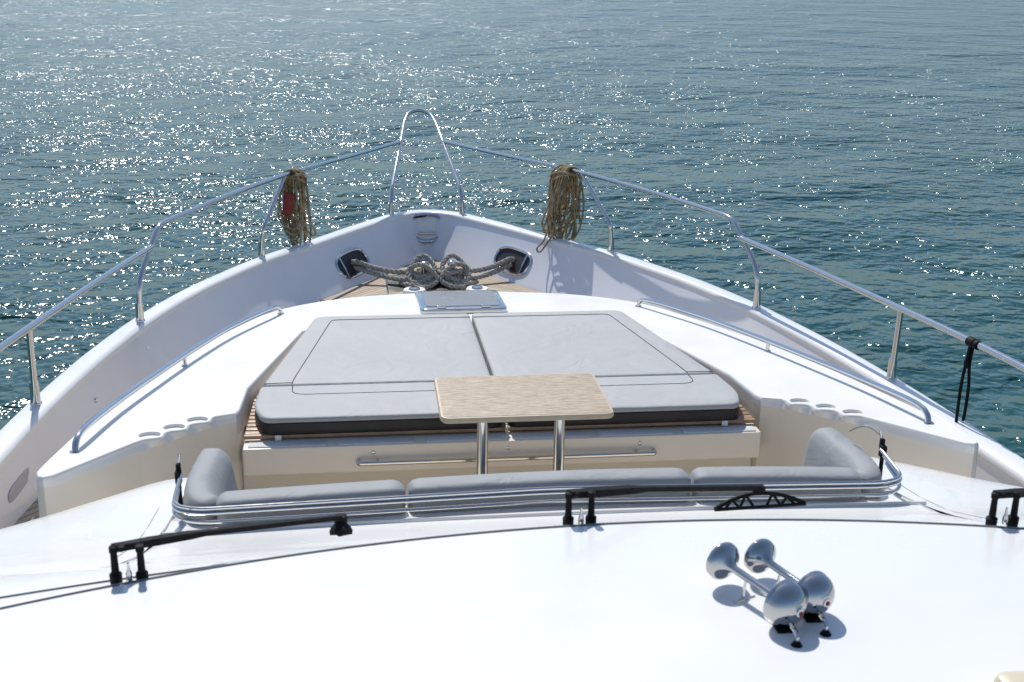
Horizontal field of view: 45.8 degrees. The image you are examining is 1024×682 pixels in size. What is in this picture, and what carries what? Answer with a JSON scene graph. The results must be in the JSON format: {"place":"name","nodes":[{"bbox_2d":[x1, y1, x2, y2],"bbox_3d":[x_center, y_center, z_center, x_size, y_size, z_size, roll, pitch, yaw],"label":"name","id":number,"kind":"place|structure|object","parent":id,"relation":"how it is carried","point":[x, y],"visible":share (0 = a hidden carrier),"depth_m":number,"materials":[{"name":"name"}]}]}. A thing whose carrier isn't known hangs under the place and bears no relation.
{"place":"outdoors","nodes":[
{"label":"outdoors","id":0,"kind":"place"},
{"bbox_2d":[0,0,1023,458],"bbox_3d":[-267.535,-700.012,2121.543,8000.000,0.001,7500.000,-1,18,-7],"label":"water","id":1,"kind":"structure","parent":0,"point":[874,146],"depth_m":34.52,"materials":[{"name":"teal liquid"}]},
{"bbox_2d":[0,108,1023,681],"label":"yacht","id":2,"kind":"object","parent":1,"relation":"on","point":[116,564],"visible":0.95,"depth_m":4.80,"materials":[{"name":"paint"}]},
{"bbox_2d":[184,448,237,525],"bbox_3d":[-1.298,0.681,5.259,0.212,0.287,0.695,-1,18,-7],"label":"sofa cushion","id":3,"kind":"object","parent":2,"relation":"on","point":[211,478],"visible":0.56,"depth_m":5.21,"materials":[{"name":"grey fabric"}]},
{"bbox_2d":[277,168,315,245],"bbox_3d":[-2.269,-1.335,12.675,0.291,0.931,0.386,-14,24,-38],"label":"rope coil","id":4,"kind":"object","parent":2,"relation":"hanging from","point":[297,179],"visible":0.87,"depth_m":12.64,"materials":[{"name":"beige fabric"}]},
{"bbox_2d":[216,480,405,526],"bbox_3d":[-0.830,0.705,5.040,0.765,0.232,0.212,-3,19,-11],"label":"sofa cushion","id":5,"kind":"object","parent":2,"relation":"on","point":[377,488],"visible":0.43,"depth_m":4.95,"materials":[{"name":"grey fabric"}]},
{"bbox_2d":[255,313,501,434],"bbox_3d":[-0.847,0.155,7.580,1.356,0.240,2.274,-1,18,-7],"label":"sunbed cushion","id":6,"kind":"object","parent":2,"relation":"on","point":[354,374],"visible":0.88,"depth_m":7.28,"materials":[{"name":"grey fabric"}]},
{"bbox_2d":[350,253,439,289],"bbox_3d":[-1.239,-0.797,13.206,1.051,0.319,0.459,11,21,28],"label":"mooring rope","id":7,"kind":"object","parent":2,"relation":"on","point":[429,279],"visible":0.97,"depth_m":13.06,"materials":[{"name":"grey fabric"}]},
{"bbox_2d":[437,253,514,289],"bbox_3d":[-0.411,-0.813,13.286,0.427,0.308,0.978,17,24,40],"label":"mooring rope","id":8,"kind":"object","parent":2,"relation":"on","point":[450,281],"visible":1,"depth_m":13.11,"materials":[{"name":"grey fabric"}]},
{"bbox_2d":[434,373,613,473],"bbox_3d":[0.038,0.710,6.053,0.820,0.951,0.570,-1,18,-7],"label":"table","id":9,"kind":"object","parent":2,"relation":"on","point":[482,402],"visible":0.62,"depth_m":5.89,"materials":[{"name":"brown wood"}]},
{"bbox_2d":[406,468,690,513],"bbox_3d":[0.156,0.668,5.197,1.213,0.232,0.232,-1,18,-7],"label":"sofa cushion","id":10,"kind":"object","parent":2,"relation":"on","point":[587,477],"visible":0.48,"depth_m":5.10,"materials":[{"name":"grey fabric"}]},
{"bbox_2d":[536,164,583,252],"bbox_3d":[0.503,-1.433,13.113,0.637,0.936,0.284,-7,20,-23],"label":"rope coil","id":11,"kind":"object","parent":2,"relation":"hanging from","point":[560,183],"visible":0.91,"depth_m":13.07,"materials":[{"name":"beige fabric"}]},
{"bbox_2d":[472,310,738,426],"bbox_3d":[0.515,0.122,7.741,1.356,0.240,2.274,-1,18,-7],"label":"sunbed cushion","id":12,"kind":"object","parent":2,"relation":"on","point":[640,373],"visible":0.73,"depth_m":7.55,"materials":[{"name":"grey fabric"}]},
{"bbox_2d":[689,466,861,501],"bbox_3d":[1.136,0.654,5.282,0.737,0.232,0.217,0,18,-2],"label":"sofa cushion","id":13,"kind":"object","parent":2,"relation":"on","point":[738,474],"visible":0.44,"depth_m":5.18,"materials":[{"name":"grey fabric"}]},
{"bbox_2d":[802,427,881,498],"bbox_3d":[1.520,0.613,5.593,0.212,0.287,0.695,-1,18,-7],"label":"sofa cushion","id":14,"kind":"object","parent":2,"relation":"on","point":[829,447],"visible":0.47,"depth_m":5.62,"materials":[{"name":"grey fabric"}]},
{"bbox_2d":[955,336,980,421],"bbox_3d":[2.776,0.261,7.384,0.072,0.585,0.115,-1,18,-7],"label":"fender line","id":15,"kind":"object","parent":2,"relation":"hanging from","point":[971,342],"visible":0.98,"depth_m":7.40,"materials":[{"name":"black fabric"}]}
]}

